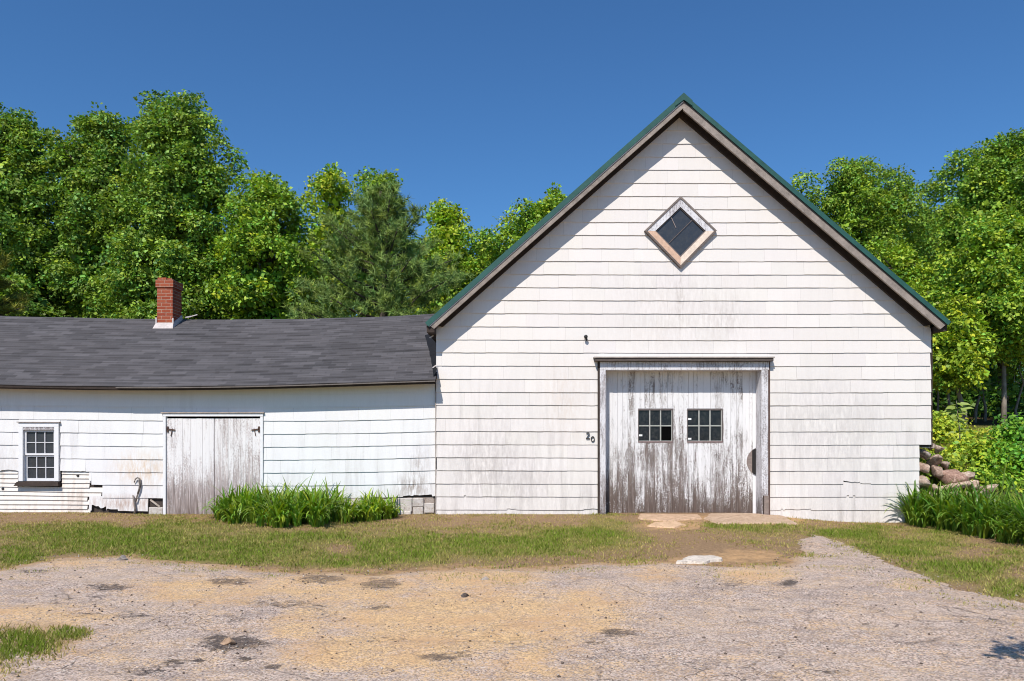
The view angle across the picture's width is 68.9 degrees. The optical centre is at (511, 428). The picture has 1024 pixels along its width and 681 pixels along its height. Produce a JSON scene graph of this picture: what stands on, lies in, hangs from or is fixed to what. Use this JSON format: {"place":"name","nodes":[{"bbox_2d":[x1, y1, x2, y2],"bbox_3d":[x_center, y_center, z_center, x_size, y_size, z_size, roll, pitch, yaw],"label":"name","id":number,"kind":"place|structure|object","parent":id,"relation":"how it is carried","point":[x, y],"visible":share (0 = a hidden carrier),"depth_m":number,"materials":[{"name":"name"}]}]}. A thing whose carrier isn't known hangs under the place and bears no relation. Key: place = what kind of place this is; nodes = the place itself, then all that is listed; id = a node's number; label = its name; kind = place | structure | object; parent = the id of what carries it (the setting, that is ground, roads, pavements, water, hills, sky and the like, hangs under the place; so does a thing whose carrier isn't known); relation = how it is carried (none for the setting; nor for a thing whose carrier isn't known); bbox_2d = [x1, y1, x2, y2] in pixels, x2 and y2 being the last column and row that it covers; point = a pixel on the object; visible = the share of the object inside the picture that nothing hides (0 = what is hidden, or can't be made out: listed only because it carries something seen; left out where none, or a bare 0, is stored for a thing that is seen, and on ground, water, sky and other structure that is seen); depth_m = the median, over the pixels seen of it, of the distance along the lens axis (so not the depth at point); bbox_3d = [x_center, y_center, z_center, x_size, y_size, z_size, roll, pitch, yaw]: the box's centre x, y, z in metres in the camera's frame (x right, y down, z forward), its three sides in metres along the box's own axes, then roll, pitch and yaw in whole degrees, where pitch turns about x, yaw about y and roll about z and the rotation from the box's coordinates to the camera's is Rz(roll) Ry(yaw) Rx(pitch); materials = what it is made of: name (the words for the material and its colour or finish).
{"place":"outdoors","nodes":[
{"label":"outdoors","id":0,"kind":"place"},
{"bbox_2d":[0,535,1023,680],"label":"driveway","id":1,"kind":"structure","parent":0,"point":[692,652],"depth_m":6.01,"materials":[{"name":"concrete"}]},
{"bbox_2d":[0,622,94,680],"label":"grass","id":2,"kind":"structure","parent":1,"relation":"on","point":[34,640],"depth_m":5.42,"materials":[{"name":"green plant"}]},
{"bbox_2d":[117,555,127,559],"bbox_3d":[-4.705,1.554,8.998,0.104,0.059,0.141,0,0,-43],"label":"rock","id":3,"kind":"object","parent":1,"relation":"on","point":[122,557],"visible":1,"depth_m":8.97,"materials":[{"name":"stone"}]},
{"bbox_2d":[220,637,236,644],"bbox_3d":[-2.090,1.560,5.489,0.124,0.049,0.085,0,0,0],"label":"rock","id":4,"kind":"object","parent":1,"relation":"on","point":[228,641],"visible":0.98,"depth_m":5.47,"materials":[{"name":"stone"}]},
{"bbox_2d":[0,404,1023,602],"bbox_3d":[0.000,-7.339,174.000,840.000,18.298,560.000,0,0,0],"label":"ground","id":5,"kind":"structure","parent":0,"point":[734,554],"depth_m":10.50,"materials":[{"name":"green plant"}]},
{"bbox_2d":[0,242,33,316],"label":"pine tree","id":6,"kind":"object","parent":5,"relation":"on","point":[14,299],"visible":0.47,"depth_m":23.43,"materials":[{"name":"green plant"}]},
{"bbox_2d":[0,101,89,317],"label":"maple tree","id":7,"kind":"object","parent":5,"relation":"on","point":[26,212],"visible":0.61,"depth_m":26.36,"materials":[{"name":"green plant"}]},
{"bbox_2d":[0,101,143,317],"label":"maple tree","id":8,"kind":"object","parent":5,"relation":"on","point":[94,151],"visible":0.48,"depth_m":26.35,"materials":[{"name":"green plant"}]},
{"bbox_2d":[73,89,249,319],"bbox_3d":[-11.800,-5.043,25.875,5.774,13.899,5.326,0,0,0],"label":"maple tree","id":9,"kind":"object","parent":5,"relation":"on","point":[170,197],"visible":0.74,"depth_m":24.99,"materials":[{"name":"green plant"}]},
{"bbox_2d":[0,278,436,513],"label":"shed","id":10,"kind":"structure","parent":5,"relation":"on","point":[172,409],"depth_m":14.04,"materials":[{"name":"white wood"}]},
{"bbox_2d":[14,422,60,485],"bbox_3d":[-8.903,0.464,14.045,0.845,1.203,0.170,0,0,0],"label":"window","id":11,"kind":"structure","parent":10,"relation":"in","point":[39,446],"depth_m":14.05,"materials":[{"name":"grey wood"}]},
{"bbox_2d":[132,477,141,513],"bbox_3d":[-7.037,1.265,13.997,0.169,0.733,0.054,0,0,0],"label":"cable","id":12,"kind":"object","parent":10,"relation":"attached to","point":[138,491],"visible":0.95,"depth_m":13.98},
{"bbox_2d":[161,412,264,513],"bbox_3d":[-5.615,0.667,14.047,1.930,1.967,0.125,0,0,0],"label":"double door","id":13,"kind":"structure","parent":10,"relation":"in","point":[202,450],"depth_m":14.04,"materials":[{"name":"grey wood"}]},
{"bbox_2d":[200,168,332,319],"bbox_3d":[-8.165,-3.513,24.936,4.510,10.782,3.813,0,0,0],"label":"broadleaf tree","id":14,"kind":"object","parent":5,"relation":"on","point":[264,235],"visible":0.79,"depth_m":24.31,"materials":[{"name":"green plant"}]},
{"bbox_2d":[197,472,370,527],"bbox_3d":[-4.026,1.168,13.051,3.224,0.923,2.451,0,0,0],"label":"daylily clump","id":15,"kind":"object","parent":5,"relation":"on","point":[313,508],"visible":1,"depth_m":12.70,"materials":[{"name":"green plant"}]},
{"bbox_2d":[297,162,371,318],"bbox_3d":[-6.954,-4.412,29.093,3.118,11.523,2.789,0,0,0],"label":"broadleaf tree","id":16,"kind":"object","parent":5,"relation":"on","point":[329,189],"visible":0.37,"depth_m":28.63,"materials":[{"name":"green plant"}]},
{"bbox_2d":[345,488,404,521],"bbox_3d":[-2.536,1.336,13.400,1.487,0.581,1.597,0,0,0],"label":"daylily clump","id":17,"kind":"object","parent":5,"relation":"on","point":[379,508],"visible":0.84,"depth_m":13.26,"materials":[{"name":"green plant"}]},
{"bbox_2d":[279,178,474,318],"bbox_3d":[-3.973,-2.936,23.956,6.341,9.866,6.294,0,0,0],"label":"pine tree","id":18,"kind":"object","parent":5,"relation":"on","point":[376,205],"visible":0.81,"depth_m":22.59,"materials":[{"name":"green plant"}]},
{"bbox_2d":[349,165,410,316],"bbox_3d":[-5.439,-4.944,30.897,3.059,11.718,2.648,0,0,-38],"label":"broadleaf tree","id":19,"kind":"object","parent":5,"relation":"on","point":[376,178],"visible":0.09,"depth_m":30.54,"materials":[{"name":"green plant"}]},
{"bbox_2d":[409,197,480,314],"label":"broadleaf tree","id":20,"kind":"object","parent":5,"relation":"on","point":[448,229],"visible":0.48,"depth_m":28.54,"materials":[{"name":"green plant"}]},
{"bbox_2d":[439,240,501,302],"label":"broadleaf tree","id":21,"kind":"object","parent":5,"relation":"on","point":[477,253],"visible":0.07,"depth_m":29.15,"materials":[{"name":"green plant"}]},
{"bbox_2d":[2,539,1023,625],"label":"grass","id":22,"kind":"structure","parent":5,"relation":"on","point":[999,604],"depth_m":8.23,"materials":[{"name":"green plant"}]},
{"bbox_2d":[471,182,566,275],"bbox_3d":[1.446,-3.611,27.175,5.228,10.574,5.449,0,0,41],"label":"broadleaf tree","id":23,"kind":"object","parent":5,"relation":"on","point":[533,215],"visible":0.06,"depth_m":26.51,"materials":[{"name":"green plant"}]},
{"bbox_2d":[224,226,1023,419],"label":"woods","id":24,"kind":"object","parent":5,"relation":"on","point":[971,397],"depth_m":31.91,"materials":[{"name":"green plant"}]},
{"bbox_2d":[647,521,685,527],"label":"stone slab","id":25,"kind":"structure","parent":5,"relation":"on","point":[671,524],"depth_m":12.34,"materials":[{"name":"beige stone"}]},
{"bbox_2d":[638,514,701,521],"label":"stone slab","id":26,"kind":"structure","parent":5,"relation":"on","point":[666,517],"depth_m":13.28,"materials":[{"name":"beige stone"}]},
{"bbox_2d":[425,93,950,522],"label":"barn","id":27,"kind":"structure","parent":5,"relation":"on","point":[683,303],"depth_m":13.98,"materials":[{"name":"white wood"}]},
{"bbox_2d":[644,196,716,267],"bbox_3d":[3.145,-3.675,13.955,1.350,1.340,0.081,0,0,0],"label":"diamond window","id":28,"kind":"structure","parent":27,"relation":"in","point":[678,231],"depth_m":13.93,"materials":[{"name":"grey wood"}]},
{"bbox_2d":[606,371,755,512],"bbox_3d":[3.250,0.239,14.294,3.100,2.823,0.061,0,0,0],"label":"door","id":29,"kind":"structure","parent":27,"relation":"in","point":[677,442],"depth_m":14.28,"materials":[{"name":"paint"}]},
{"bbox_2d":[676,555,722,563],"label":"stone slab","id":30,"kind":"structure","parent":5,"relation":"on","point":[699,559],"depth_m":8.96,"materials":[{"name":"grey stone"}]},
{"bbox_2d":[704,513,796,524],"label":"stone slab","id":31,"kind":"structure","parent":5,"relation":"on","point":[739,518],"depth_m":13.14,"materials":[{"name":"beige stone"}]},
{"bbox_2d":[789,154,951,277],"bbox_3d":[13.846,-5.439,28.945,5.574,10.859,4.971,0,0,30],"label":"broadleaf tree","id":32,"kind":"object","parent":5,"relation":"on","point":[857,205],"visible":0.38,"depth_m":28.33,"materials":[{"name":"green plant"}]},
{"bbox_2d":[860,235,946,305],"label":"broadleaf tree","id":33,"kind":"object","parent":5,"relation":"on","point":[904,262],"visible":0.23,"depth_m":26.04,"materials":[{"name":"green plant"}]},
{"bbox_2d":[907,204,937,278],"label":"broadleaf tree","id":34,"kind":"object","parent":5,"relation":"on","point":[923,233],"visible":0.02,"depth_m":32.75,"materials":[{"name":"green plant"}]},
{"bbox_2d":[933,380,952,410],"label":"sapling","id":35,"kind":"object","parent":5,"relation":"on","point":[938,399],"visible":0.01,"depth_m":25.97,"materials":[{"name":"plant"}]},
{"bbox_2d":[933,382,955,413],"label":"sapling","id":36,"kind":"object","parent":5,"relation":"on","point":[948,397],"visible":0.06,"depth_m":24.93,"materials":[{"name":"green plant"}]},
{"bbox_2d":[919,444,974,483],"bbox_3d":[8.379,0.750,14.666,1.333,0.928,1.137,0,0,0],"label":"bush","id":37,"kind":"object","parent":5,"relation":"on","point":[954,459],"visible":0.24,"depth_m":14.46,"materials":[{"name":"green plant"}]},
{"bbox_2d":[883,457,1023,543],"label":"daylily clump","id":38,"kind":"object","parent":5,"relation":"on","point":[1001,515],"visible":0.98,"depth_m":12.68,"materials":[{"name":"green plant"}]},
{"bbox_2d":[933,410,979,444],"bbox_3d":[9.983,0.101,17.386,1.550,1.134,1.657,0,0,21],"label":"bush","id":39,"kind":"object","parent":5,"relation":"on","point":[942,428],"visible":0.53,"depth_m":17.01,"materials":[{"name":"green plant"}]},
{"bbox_2d":[919,443,997,498],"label":"stone wall","id":40,"kind":"structure","parent":5,"relation":"on","point":[933,462],"depth_m":14.02,"materials":[{"name":"beige stone"}]},
{"bbox_2d":[943,401,973,440],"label":"sapling","id":41,"kind":"object","parent":5,"relation":"on","point":[952,408],"visible":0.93,"depth_m":15.57,"materials":[{"name":"green plant"}]},
{"bbox_2d":[939,358,989,420],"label":"sapling","id":42,"kind":"object","parent":5,"relation":"on","point":[985,410],"visible":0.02,"depth_m":27.98,"materials":[{"name":"plant"}]},
{"bbox_2d":[911,127,1023,418],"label":"oak tree","id":43,"kind":"object","parent":5,"relation":"on","point":[990,182],"visible":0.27,"depth_m":30.31,"materials":[{"name":"green plant"}]},
{"bbox_2d":[933,294,1002,428],"bbox_3d":[13.256,-1.864,22.540,2.865,4.477,2.350,0,0,-33],"label":"broadleaf tree","id":44,"kind":"object","parent":5,"relation":"on","point":[960,349],"visible":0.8,"depth_m":22.00,"materials":[{"name":"green plant"}]},
{"bbox_2d":[930,461,1005,491],"bbox_3d":[8.790,0.980,14.437,1.402,0.749,1.114,0,0,0],"label":"bush","id":45,"kind":"object","parent":5,"relation":"on","point":[980,473],"visible":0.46,"depth_m":14.18,"materials":[{"name":"green plant"}]},
{"bbox_2d":[919,425,1023,493],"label":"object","id":46,"kind":"structure","parent":5,"relation":"on","point":[948,443],"depth_m":16.72,"materials":[{"name":"green plant"}]},
{"bbox_2d":[924,204,1023,425],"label":"oak tree","id":47,"kind":"object","parent":5,"relation":"on","point":[986,262],"visible":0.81,"depth_m":23.78,"materials":[{"name":"green plant"}]},
{"bbox_2d":[930,428,1023,471],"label":"bush","id":48,"kind":"object","parent":5,"relation":"on","point":[974,445],"visible":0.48,"depth_m":14.77,"materials":[{"name":"green plant"}]},
{"bbox_2d":[959,430,1023,480],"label":"bush","id":49,"kind":"object","parent":5,"relation":"on","point":[1018,454],"visible":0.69,"depth_m":14.45,"materials":[{"name":"green plant"}]},
{"bbox_2d":[968,425,1015,438],"bbox_3d":[12.124,0.224,18.777,1.197,0.633,1.265,0,0,0],"label":"bush","id":50,"kind":"object","parent":5,"relation":"on","point":[983,430],"visible":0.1,"depth_m":18.67,"materials":[{"name":"green plant"}]},
{"bbox_2d":[967,357,1018,422],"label":"sapling","id":51,"kind":"object","parent":5,"relation":"on","point":[1014,386],"visible":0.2,"depth_m":26.95,"materials":[{"name":"green plant"}]},
{"bbox_2d":[972,462,1023,494],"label":"bush","id":52,"kind":"object","parent":5,"relation":"on","point":[1016,475],"visible":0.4,"depth_m":14.20,"materials":[{"name":"green plant"}]},
{"bbox_2d":[983,412,1023,467],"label":"bush","id":53,"kind":"object","parent":5,"relation":"on","point":[1018,429],"visible":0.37,"depth_m":15.18,"materials":[{"name":"green plant"}]},
{"bbox_2d":[995,357,1023,417],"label":"sapling","id":54,"kind":"object","parent":5,"relation":"on","point":[1012,370],"visible":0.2,"depth_m":25.98,"materials":[{"name":"green plant"}]},
{"bbox_2d":[0,0,1023,314],"label":"sky","id":55,"kind":"structure","parent":0,"point":[481,106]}
]}

